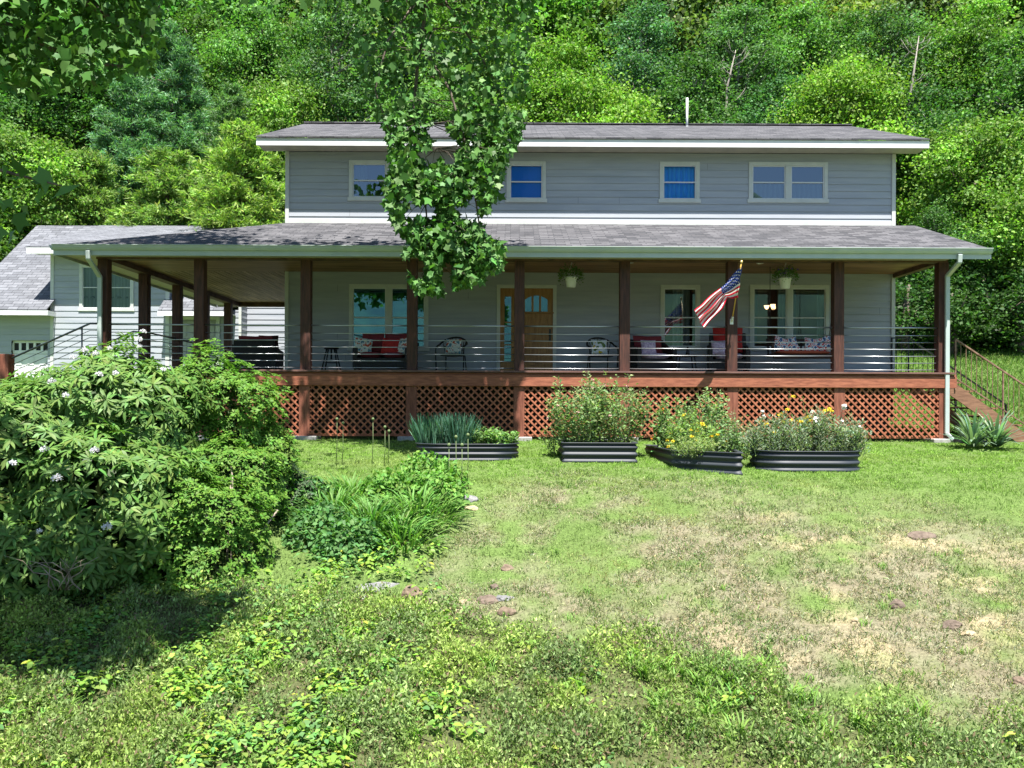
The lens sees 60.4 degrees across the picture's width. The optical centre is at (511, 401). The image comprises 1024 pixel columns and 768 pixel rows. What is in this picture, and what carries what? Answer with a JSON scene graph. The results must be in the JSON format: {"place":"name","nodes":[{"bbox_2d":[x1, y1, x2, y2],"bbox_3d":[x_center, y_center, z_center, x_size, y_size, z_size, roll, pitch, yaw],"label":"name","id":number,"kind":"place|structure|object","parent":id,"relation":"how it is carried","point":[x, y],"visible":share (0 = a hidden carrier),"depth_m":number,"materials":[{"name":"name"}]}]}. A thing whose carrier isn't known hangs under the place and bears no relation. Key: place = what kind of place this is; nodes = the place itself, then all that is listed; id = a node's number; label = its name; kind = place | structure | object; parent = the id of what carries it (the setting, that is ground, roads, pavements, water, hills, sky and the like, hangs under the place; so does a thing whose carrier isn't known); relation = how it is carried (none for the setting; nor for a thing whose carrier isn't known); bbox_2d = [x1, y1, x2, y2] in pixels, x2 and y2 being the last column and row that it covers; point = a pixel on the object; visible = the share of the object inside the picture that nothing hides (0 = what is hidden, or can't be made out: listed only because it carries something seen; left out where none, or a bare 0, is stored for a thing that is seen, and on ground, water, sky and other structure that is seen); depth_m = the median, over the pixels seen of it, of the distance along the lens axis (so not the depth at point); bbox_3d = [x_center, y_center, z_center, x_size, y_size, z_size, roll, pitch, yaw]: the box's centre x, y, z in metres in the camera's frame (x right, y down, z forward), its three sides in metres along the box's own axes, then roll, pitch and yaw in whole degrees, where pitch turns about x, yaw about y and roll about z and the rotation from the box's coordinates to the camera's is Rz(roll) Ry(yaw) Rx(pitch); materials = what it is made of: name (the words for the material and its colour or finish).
{"place":"outdoors","nodes":[
{"label":"outdoors","id":0,"kind":"place"},
{"bbox_2d":[0,146,1023,767],"bbox_3d":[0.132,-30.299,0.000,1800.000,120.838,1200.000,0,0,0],"label":"ground","id":1,"kind":"structure","parent":0,"point":[526,612],"depth_m":10.01,"materials":[{"name":"green plant"}]},
{"bbox_2d":[0,207,51,309],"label":"shrub","id":2,"kind":"object","parent":1,"relation":"on","point":[9,247],"visible":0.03,"depth_m":33.55,"materials":[{"name":"green plant"}]},
{"bbox_2d":[0,100,124,310],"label":"broadleaf tree","id":3,"kind":"object","parent":1,"relation":"on","point":[44,155],"visible":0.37,"depth_m":35.40,"materials":[{"name":"green plant"}]},
{"bbox_2d":[0,5,143,187],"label":"broadleaf tree","id":4,"kind":"object","parent":1,"relation":"on","point":[53,119],"visible":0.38,"depth_m":50.61,"materials":[{"name":"green plant"}]},
{"bbox_2d":[40,146,130,225],"bbox_3d":[-17.789,-6.445,36.947,5.577,8.456,6.677,0,0,-29],"label":"pine tree","id":5,"kind":"object","parent":1,"relation":"on","point":[99,163],"visible":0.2,"depth_m":36.43,"materials":[{"name":"green plant"}]},
{"bbox_2d":[31,1,187,204],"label":"broadleaf tree","id":6,"kind":"object","parent":1,"relation":"on","point":[98,95],"visible":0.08,"depth_m":52.62,"materials":[{"name":"green plant"}]},
{"bbox_2d":[0,329,226,613],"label":"rhododendron","id":7,"kind":"object","parent":1,"relation":"on","point":[78,438],"visible":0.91,"depth_m":9.76,"materials":[{"name":"green plant"}]},
{"bbox_2d":[73,62,188,225],"bbox_3d":[-17.760,-9.505,39.869,7.050,12.055,7.339,0,0,-19],"label":"pine tree","id":8,"kind":"object","parent":1,"relation":"on","point":[130,93],"visible":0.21,"depth_m":39.21,"materials":[{"name":"green plant"}]},
{"bbox_2d":[0,225,284,376],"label":"garage house","id":9,"kind":"structure","parent":1,"relation":"on","point":[38,278],"depth_m":29.60,"materials":[{"name":"grey"}]},
{"bbox_2d":[12,341,47,376],"bbox_3d":[-16.227,-1.171,29.703,1.303,1.800,0.075,0,0,0],"label":"garage door","id":10,"kind":"structure","parent":9,"relation":"in","point":[18,347],"depth_m":29.68,"materials":[{"name":"white paint"}]},
{"bbox_2d":[78,264,134,310],"bbox_3d":[-13.631,-3.850,29.650,1.886,1.592,0.186,0,0,0],"label":"window","id":11,"kind":"structure","parent":9,"relation":"in","point":[123,287],"depth_m":29.68,"materials":[{"name":"grey"}]},
{"bbox_2d":[183,320,215,367],"bbox_3d":[-10.644,-1.506,29.703,1.400,2.520,0.075,0,0,0],"label":"door","id":12,"kind":"structure","parent":9,"relation":"in","point":[185,328],"depth_m":29.68,"materials":[{"name":"paint"}]},
{"bbox_2d":[108,18,218,223],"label":"pine tree","id":13,"kind":"object","parent":1,"relation":"on","point":[183,65],"visible":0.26,"depth_m":41.47,"materials":[{"name":"green plant"}]},
{"bbox_2d":[104,145,233,309],"bbox_3d":[-14.080,-6.121,36.056,8.030,8.663,6.708,0,0,41],"label":"pine tree","id":14,"kind":"object","parent":1,"relation":"on","point":[160,166],"visible":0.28,"depth_m":35.40,"materials":[{"name":"green plant"}]},
{"bbox_2d":[141,0,245,189],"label":"broadleaf tree","id":15,"kind":"object","parent":1,"relation":"on","point":[189,27],"visible":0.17,"depth_m":54.68,"materials":[{"name":"green plant"}]},
{"bbox_2d":[134,338,302,595],"bbox_3d":[-3.956,0.737,11.220,2.377,3.221,3.045,0,0,0],"label":"azalea shrub","id":16,"kind":"object","parent":1,"relation":"on","point":[250,482],"visible":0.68,"depth_m":10.89,"materials":[{"name":"green plant"}]},
{"bbox_2d":[175,117,284,309],"bbox_3d":[-10.571,-6.237,34.522,8.545,9.573,7.138,0,0,-36],"label":"pine tree","id":17,"kind":"object","parent":1,"relation":"on","point":[262,195],"visible":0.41,"depth_m":33.61,"materials":[{"name":"green plant"}]},
{"bbox_2d":[187,80,284,222],"bbox_3d":[-12.422,-9.019,40.092,5.907,10.980,6.150,0,0,-16],"label":"pine tree","id":18,"kind":"object","parent":1,"relation":"on","point":[229,106],"visible":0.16,"depth_m":39.53,"materials":[{"name":"green plant"}]},
{"bbox_2d":[0,0,539,299],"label":"overhanging tree","id":19,"kind":"object","parent":1,"relation":"on","point":[467,249],"visible":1,"depth_m":15.41,"materials":[{"name":"green plant"}]},
{"bbox_2d":[186,0,355,121],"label":"broadleaf tree","id":20,"kind":"object","parent":1,"relation":"on","point":[252,49],"visible":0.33,"depth_m":51.93,"materials":[{"name":"green plant"}]},
{"bbox_2d":[216,55,364,212],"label":"broadleaf tree","id":21,"kind":"object","parent":1,"relation":"on","point":[276,106],"visible":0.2,"depth_m":44.25,"materials":[{"name":"green plant"}]},
{"bbox_2d":[266,460,324,516],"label":"grey shrub","id":22,"kind":"object","parent":1,"relation":"on","point":[297,476],"visible":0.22,"depth_m":12.09,"materials":[{"name":"green plant"}]},
{"bbox_2d":[281,474,390,567],"bbox_3d":[-2.486,1.503,11.404,1.112,1.005,2.447,0,0,-31],"label":"leafy weed","id":23,"kind":"object","parent":1,"relation":"on","point":[327,538],"visible":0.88,"depth_m":10.89,"materials":[{"name":"green plant"}]},
{"bbox_2d":[275,0,397,121],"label":"broadleaf tree","id":24,"kind":"object","parent":1,"relation":"on","point":[345,30],"visible":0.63,"depth_m":46.93,"materials":[{"name":"green plant"}]},
{"bbox_2d":[278,465,475,555],"bbox_3d":[-1.842,1.403,11.823,2.839,0.944,2.941,0,0,0],"label":"strappy plant","id":25,"kind":"object","parent":1,"relation":"on","point":[376,509],"visible":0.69,"depth_m":11.54,"materials":[{"name":"green plant"}]},
{"bbox_2d":[347,67,475,121],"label":"broadleaf tree","id":26,"kind":"object","parent":1,"relation":"on","point":[440,113],"visible":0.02,"depth_m":42.34,"materials":[{"name":"green plant"}]},
{"bbox_2d":[355,447,472,514],"bbox_3d":[-1.413,1.123,12.776,1.702,0.891,1.815,0,0,0],"label":"leafy vine","id":27,"kind":"object","parent":1,"relation":"on","point":[445,472],"visible":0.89,"depth_m":12.32,"materials":[{"name":"green plant"}]},
{"bbox_2d":[350,0,566,109],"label":"broadleaf tree","id":28,"kind":"object","parent":1,"relation":"on","point":[441,19],"visible":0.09,"depth_m":50.14,"materials":[{"name":"green plant"}]},
{"bbox_2d":[415,442,518,461],"bbox_3d":[-0.815,0.910,16.107,1.900,0.336,1.101,0,0,0],"label":"raised bed","id":29,"kind":"object","parent":1,"relation":"on","point":[487,452],"visible":0.75,"depth_m":15.62,"materials":[{"name":"grey metal"}]},
{"bbox_2d":[405,412,462,444],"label":"chives","id":30,"kind":"object","parent":29,"relation":"on","point":[423,432],"visible":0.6,"depth_m":15.93,"materials":[{"name":"green plant"}]},
{"bbox_2d":[427,412,482,443],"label":"chives","id":31,"kind":"object","parent":29,"relation":"on","point":[460,428],"visible":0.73,"depth_m":15.89,"materials":[{"name":"green plant"}]},
{"bbox_2d":[468,424,497,443],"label":"leafy herb","id":32,"kind":"object","parent":29,"relation":"on","point":[478,440],"visible":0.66,"depth_m":16.07,"materials":[{"name":"green plant"}]},
{"bbox_2d":[482,426,519,443],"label":"leafy herb","id":33,"kind":"object","parent":29,"relation":"on","point":[499,437],"visible":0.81,"depth_m":15.96,"materials":[{"name":"green plant"}]},
{"bbox_2d":[41,548,975,763],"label":"grass tufts","id":34,"kind":"object","parent":1,"relation":"on","point":[695,681],"visible":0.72,"depth_m":7.62,"materials":[{"name":"green plant"}]},
{"bbox_2d":[0,98,1023,444],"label":"house","id":35,"kind":"structure","parent":1,"relation":"on","point":[662,230],"depth_m":21.21,"materials":[{"name":"grey wood"}]},
{"bbox_2d":[232,336,283,369],"bbox_3d":[-6.229,-1.151,21.581,1.080,0.915,0.758,0,0,0],"label":"wicker sofa","id":36,"kind":"object","parent":35,"relation":"on","point":[257,341],"visible":0.73,"depth_m":21.23,"materials":[{"name":"black wicker"}]},
{"bbox_2d":[347,160,388,200],"bbox_3d":[-3.447,-5.345,21.291,1.034,0.978,0.167,0,0,0],"label":"window","id":37,"kind":"structure","parent":35,"relation":"in","point":[358,180],"depth_m":21.24,"materials":[{"name":"grey"}]},
{"bbox_2d":[352,334,406,369],"bbox_3d":[-2.986,-1.144,20.419,1.300,0.928,0.758,0,0,0],"label":"loveseat","id":38,"kind":"object","parent":35,"relation":"on","point":[379,360],"visible":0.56,"depth_m":20.08,"materials":[{"name":"black wicker"}]},
{"bbox_2d":[354,337,372,353],"bbox_3d":[-3.425,-1.282,20.250,0.471,0.454,0.194,0,0,-18],"label":"pillow","id":39,"kind":"object","parent":38,"relation":"on","point":[363,344],"visible":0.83,"depth_m":20.20,"materials":[{"name":"fabric"}]},
{"bbox_2d":[380,338,399,353],"bbox_3d":[-2.799,-1.279,20.220,0.432,0.418,0.181,0,0,6],"label":"pillow","id":40,"kind":"object","parent":38,"relation":"on","point":[390,344],"visible":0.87,"depth_m":20.17,"materials":[{"name":"red fabric"}]},
{"bbox_2d":[347,284,428,350],"bbox_3d":[-2.976,-2.037,21.244,1.973,1.610,0.073,0,0,0],"label":"window","id":41,"kind":"structure","parent":35,"relation":"in","point":[369,304],"depth_m":21.26,"materials":[{"name":"grey"}]},
{"bbox_2d":[435,337,467,369],"bbox_3d":[-1.365,-1.102,20.340,0.702,0.863,0.589,0,0,12],"label":"armchair","id":42,"kind":"object","parent":35,"relation":"on","point":[466,344],"visible":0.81,"depth_m":20.44,"materials":[{"name":"black metal"}]},
{"bbox_2d":[445,339,461,353],"bbox_3d":[-1.361,-1.293,20.452,0.380,0.350,0.168,0,0,12],"label":"pillow","id":43,"kind":"object","parent":42,"relation":"on","point":[453,344],"visible":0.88,"depth_m":20.39,"materials":[{"name":"fabric"}]},
{"bbox_2d":[505,161,546,201],"bbox_3d":[0.344,-5.315,21.254,1.010,0.990,0.093,0,0,0],"label":"window","id":44,"kind":"structure","parent":35,"relation":"in","point":[526,180],"depth_m":21.30,"materials":[{"name":"blue glass"}]},
{"bbox_2d":[524,288,553,370],"bbox_3d":[0.584,-1.704,21.223,0.845,2.079,0.145,0,0,0],"label":"door","id":45,"kind":"structure","parent":35,"relation":"in","point":[538,311],"depth_m":21.26,"materials":[{"name":"brown wood"}]},
{"bbox_2d":[558,262,584,287],"bbox_3d":[1.296,-2.818,19.398,0.631,0.578,0.570,0,0,0],"label":"hanging basket","id":46,"kind":"object","parent":35,"relation":"hanging from","point":[571,280],"visible":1,"depth_m":19.32,"materials":[{"name":"white paint"}]},
{"bbox_2d":[586,337,618,370],"bbox_3d":[2.046,-1.087,20.340,0.702,0.863,0.589,0,0,-10],"label":"armchair","id":47,"kind":"object","parent":35,"relation":"on","point":[598,355],"visible":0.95,"depth_m":20.30,"materials":[{"name":"black metal"}]},
{"bbox_2d":[630,335,676,370],"bbox_3d":[3.223,-1.104,20.419,0.980,0.902,0.758,0,0,-14],"label":"loveseat","id":48,"kind":"object","parent":35,"relation":"on","point":[639,361],"visible":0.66,"depth_m":20.15,"materials":[{"name":"black wicker"}]},
{"bbox_2d":[658,161,700,202],"bbox_3d":[4.045,-5.303,21.287,1.022,0.990,0.160,0,0,0],"label":"window","id":49,"kind":"structure","parent":35,"relation":"in","point":[679,181],"depth_m":21.32,"materials":[{"name":"blue"}]},
{"bbox_2d":[660,285,700,349],"bbox_3d":[4.057,-2.037,21.301,1.019,1.582,0.187,0,0,0],"label":"window","id":50,"kind":"structure","parent":35,"relation":"in","point":[676,289],"depth_m":21.35,"materials":[{"name":"grey"}]},
{"bbox_2d":[695,260,742,327],"bbox_3d":[4.410,-2.202,18.158,1.329,1.414,0.620,0,0,-42],"label":"flag","id":51,"kind":"object","parent":35,"relation":"attached to","point":[709,309],"visible":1,"depth_m":18.11,"materials":[{"name":"multicoloured fabric"}]},
{"bbox_2d":[707,328,750,371],"bbox_3d":[5.016,-1.201,20.419,0.940,1.112,0.758,0,0,10],"label":"wicker armchair","id":52,"kind":"object","parent":35,"relation":"on","point":[741,340],"visible":0.54,"depth_m":20.26,"materials":[{"name":"black wicker"}]},
{"bbox_2d":[771,264,799,288],"bbox_3d":[6.023,-2.792,19.407,0.632,0.588,0.589,0,0,0],"label":"hanging basket","id":53,"kind":"object","parent":35,"relation":"hanging from","point":[785,282],"visible":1,"depth_m":19.31,"materials":[{"name":"white paint"}]},
{"bbox_2d":[747,162,828,202],"bbox_3d":[6.665,-5.296,21.264,1.963,0.982,0.114,0,0,0],"label":"window","id":54,"kind":"structure","parent":35,"relation":"in","point":[788,192],"depth_m":21.24,"materials":[{"name":"grey wood"}]},
{"bbox_2d":[748,284,830,350],"bbox_3d":[6.695,-2.030,21.301,1.973,1.598,0.187,0,0,0],"label":"window","id":55,"kind":"structure","parent":35,"relation":"in","point":[786,317],"depth_m":21.24,"materials":[{"name":"grey"}]},
{"bbox_2d":[765,314,830,358],"bbox_3d":[6.610,-2.033,20.135,1.480,2.116,0.630,0,0,0],"label":"porch swing","id":56,"kind":"object","parent":35,"relation":"hanging from","point":[800,354],"visible":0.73,"depth_m":19.86,"materials":[{"name":"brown wood"}]},
{"bbox_2d":[0,527,1023,767],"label":"broadleaf weeds","id":57,"kind":"object","parent":1,"relation":"on","point":[300,725],"visible":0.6,"depth_m":7.87,"materials":[{"name":"green plant"}]},
{"bbox_2d":[0,0,1023,157],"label":"woodland","id":58,"kind":"object","parent":1,"relation":"on","point":[693,14],"visible":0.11,"depth_m":57.97,"materials":[{"name":"green plant"}]},
{"bbox_2d":[0,561,1023,767],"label":"ground cover","id":59,"kind":"object","parent":1,"relation":"on","point":[130,694],"visible":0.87,"depth_m":7.48,"materials":[{"name":"green plant"}]},
{"bbox_2d":[48,219,1023,350],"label":"undergrowth","id":60,"kind":"object","parent":1,"relation":"on","point":[976,303],"visible":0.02,"depth_m":35.35,"materials":[{"name":"green plant"}]},
{"bbox_2d":[449,13,652,122],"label":"broadleaf tree","id":61,"kind":"object","parent":1,"relation":"on","point":[541,95],"visible":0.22,"depth_m":42.39,"materials":[{"name":"green plant"}]},
{"bbox_2d":[558,439,637,463],"bbox_3d":[1.544,0.906,16.186,1.354,0.388,1.556,0,0,0],"label":"raised bed","id":62,"kind":"object","parent":1,"relation":"on","point":[585,452],"visible":0.69,"depth_m":15.44,"materials":[{"name":"grey metal"}]},
{"bbox_2d":[544,371,608,445],"bbox_3d":[1.185,0.145,15.966,1.233,1.454,1.198,0,0,0],"label":"tall flower","id":63,"kind":"object","parent":62,"relation":"on","point":[587,426],"visible":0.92,"depth_m":15.79,"materials":[{"name":"green plant"}]},
{"bbox_2d":[583,370,653,444],"bbox_3d":[1.953,0.139,16.059,1.269,1.441,1.091,0,0,19],"label":"tall flower","id":64,"kind":"object","parent":62,"relation":"in","point":[614,432],"visible":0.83,"depth_m":15.97,"materials":[{"name":"green plant"}]},
{"bbox_2d":[528,62,689,122],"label":"broadleaf tree","id":65,"kind":"object","parent":1,"relation":"on","point":[618,108],"visible":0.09,"depth_m":40.70,"materials":[{"name":"green plant"}]},
{"bbox_2d":[586,0,702,122],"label":"broadleaf tree","id":66,"kind":"object","parent":1,"relation":"on","point":[644,32],"visible":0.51,"depth_m":49.13,"materials":[{"name":"green plant"}]},
{"bbox_2d":[644,444,742,475],"bbox_3d":[3.248,1.015,15.457,1.441,0.402,2.706,0,0,0],"label":"raised bed","id":67,"kind":"object","parent":1,"relation":"on","point":[727,462],"visible":0.75,"depth_m":14.55,"materials":[{"name":"grey metal"}]},
{"bbox_2d":[647,391,697,451],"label":"leafy plant","id":68,"kind":"object","parent":67,"relation":"on","point":[663,422],"visible":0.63,"depth_m":15.98,"materials":[{"name":"green plant"}]},
{"bbox_2d":[668,435,721,458],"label":"feathery plant","id":69,"kind":"object","parent":67,"relation":"on","point":[703,448],"visible":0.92,"depth_m":14.61,"materials":[{"name":"green plant"}]},
{"bbox_2d":[666,406,726,451],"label":"yellow flower","id":70,"kind":"object","parent":67,"relation":"on","point":[681,430],"visible":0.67,"depth_m":15.31,"materials":[{"name":"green plant"}]},
{"bbox_2d":[683,387,734,449],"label":"leafy plant","id":71,"kind":"object","parent":67,"relation":"on","point":[716,412],"visible":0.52,"depth_m":16.01,"materials":[{"name":"green plant"}]},
{"bbox_2d":[706,417,746,452],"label":"leafy plant","id":72,"kind":"object","parent":67,"relation":"on","point":[735,435],"visible":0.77,"depth_m":15.24,"materials":[{"name":"green plant"}]},
{"bbox_2d":[636,33,764,122],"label":"broadleaf tree","id":73,"kind":"object","parent":1,"relation":"on","point":[700,69],"visible":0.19,"depth_m":44.86,"materials":[{"name":"green plant"}]},
{"bbox_2d":[718,43,748,108],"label":"bare tree","id":74,"kind":"object","parent":1,"relation":"on","point":[731,69],"visible":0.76,"depth_m":46.25,"materials":[{"name":"grey plant"}]},
{"bbox_2d":[723,409,752,458],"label":"leafy plant","id":75,"kind":"object","parent":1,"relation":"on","point":[746,453],"visible":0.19,"depth_m":15.87,"materials":[{"name":"green plant"}]},
{"bbox_2d":[678,0,805,122],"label":"broadleaf tree","id":76,"kind":"object","parent":1,"relation":"on","point":[734,29],"visible":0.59,"depth_m":48.85,"materials":[{"name":"green plant"}]},
{"bbox_2d":[725,53,821,123],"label":"broadleaf tree","id":77,"kind":"object","parent":1,"relation":"on","point":[761,101],"visible":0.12,"depth_m":44.56,"materials":[{"name":"green plant"}]},
{"bbox_2d":[749,448,860,472],"bbox_3d":[4.979,0.996,15.001,1.833,0.376,1.106,0,0,0],"label":"raised bed","id":78,"kind":"object","parent":1,"relation":"on","point":[816,461],"visible":0.88,"depth_m":14.49,"materials":[{"name":"grey metal"}]},
{"bbox_2d":[740,410,788,455],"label":"silver plant","id":79,"kind":"object","parent":78,"relation":"on","point":[758,442],"visible":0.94,"depth_m":14.84,"materials":[{"name":"green plant"}]},
{"bbox_2d":[770,408,812,450],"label":"silver plant","id":80,"kind":"object","parent":78,"relation":"on","point":[795,438],"visible":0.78,"depth_m":14.82,"materials":[{"name":"green plant"}]},
{"bbox_2d":[801,404,845,450],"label":"silver plant","id":81,"kind":"object","parent":78,"relation":"on","point":[823,431],"visible":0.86,"depth_m":14.85,"materials":[{"name":"green plant"}]},
{"bbox_2d":[831,412,872,455],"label":"silver plant","id":82,"kind":"object","parent":78,"relation":"on","point":[855,440],"visible":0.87,"depth_m":14.79,"materials":[{"name":"green plant"}]},
{"bbox_2d":[735,0,911,120],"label":"broadleaf tree","id":83,"kind":"object","parent":1,"relation":"on","point":[819,39],"visible":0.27,"depth_m":50.36,"materials":[{"name":"green plant"}]},
{"bbox_2d":[734,29,937,224],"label":"broadleaf tree","id":84,"kind":"object","parent":1,"relation":"on","point":[853,97],"visible":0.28,"depth_m":41.33,"materials":[{"name":"green plant"}]},
{"bbox_2d":[836,0,961,164],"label":"broadleaf tree","id":85,"kind":"object","parent":1,"relation":"on","point":[895,30],"visible":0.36,"depth_m":49.16,"materials":[{"name":"green plant"}]},
{"bbox_2d":[901,31,933,174],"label":"bare tree","id":86,"kind":"object","parent":1,"relation":"on","point":[915,55],"visible":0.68,"depth_m":44.25,"materials":[{"name":"grey plant"}]},
{"bbox_2d":[907,531,936,539],"bbox_3d":[5.217,1.723,11.223,0.394,0.157,0.224,0,0,0],"label":"rock","id":87,"kind":"object","parent":1,"relation":"on","point":[914,535],"visible":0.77,"depth_m":11.16,"materials":[{"name":"beige stone"}]},
{"bbox_2d":[874,61,996,228],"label":"broadleaf tree","id":88,"kind":"object","parent":1,"relation":"on","point":[924,98],"visible":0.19,"depth_m":42.37,"materials":[{"name":"green plant"}]},
{"bbox_2d":[895,273,993,352],"bbox_3d":[15.889,-3.680,34.923,5.283,4.432,5.140,0,0,0],"label":"shrub","id":89,"kind":"object","parent":1,"relation":"on","point":[905,294],"visible":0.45,"depth_m":34.23,"materials":[{"name":"green plant"}]},
{"bbox_2d":[895,191,996,312],"bbox_3d":[17.817,-5.472,36.622,4.395,6.487,4.740,0,0,42],"label":"broadleaf tree","id":90,"kind":"object","parent":1,"relation":"on","point":[934,216],"visible":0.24,"depth_m":36.02,"materials":[{"name":"green plant"}]},
{"bbox_2d":[884,340,1023,438],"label":"grass","id":91,"kind":"structure","parent":1,"relation":"on","point":[1004,360],"depth_m":29.55,"materials":[{"name":"green plant"}]},
{"bbox_2d":[885,0,1023,166],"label":"broadleaf tree","id":92,"kind":"object","parent":1,"relation":"on","point":[966,38],"visible":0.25,"depth_m":48.31,"materials":[{"name":"green plant"}]},
{"bbox_2d":[895,265,1018,354],"bbox_3d":[17.235,-3.393,34.694,4.686,4.041,4.816,0,0,16],"label":"shrub","id":93,"kind":"object","parent":1,"relation":"on","point":[986,327],"visible":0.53,"depth_m":33.84,"materials":[{"name":"green plant"}]},
{"bbox_2d":[896,98,1023,303],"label":"broadleaf tree","id":94,"kind":"object","parent":1,"relation":"on","point":[994,206],"visible":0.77,"depth_m":37.03,"materials":[{"name":"green plant"}]},
{"bbox_2d":[913,236,1023,355],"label":"shrub","id":95,"kind":"object","parent":1,"relation":"on","point":[984,287],"visible":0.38,"depth_m":34.66,"materials":[{"name":"green plant"}]},
{"bbox_2d":[940,408,1022,446],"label":"yucca","id":96,"kind":"object","parent":1,"relation":"on","point":[988,431],"visible":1,"depth_m":17.47,"materials":[{"name":"green plant"}]},
{"bbox_2d":[950,16,1023,197],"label":"broadleaf tree","id":97,"kind":"object","parent":1,"relation":"on","point":[1012,74],"visible":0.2,"depth_m":44.66,"materials":[{"name":"green plant"}]},
{"bbox_2d":[959,264,1023,353],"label":"shrub","id":98,"kind":"object","parent":1,"relation":"on","point":[1016,344],"visible":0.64,"depth_m":34.20,"materials":[{"name":"green plant"}]},
{"bbox_2d":[415,465,1023,745],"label":"dry grass","id":99,"kind":"structure","parent":0,"point":[779,635],"depth_m":9.74,"materials":[{"name":"plant"}]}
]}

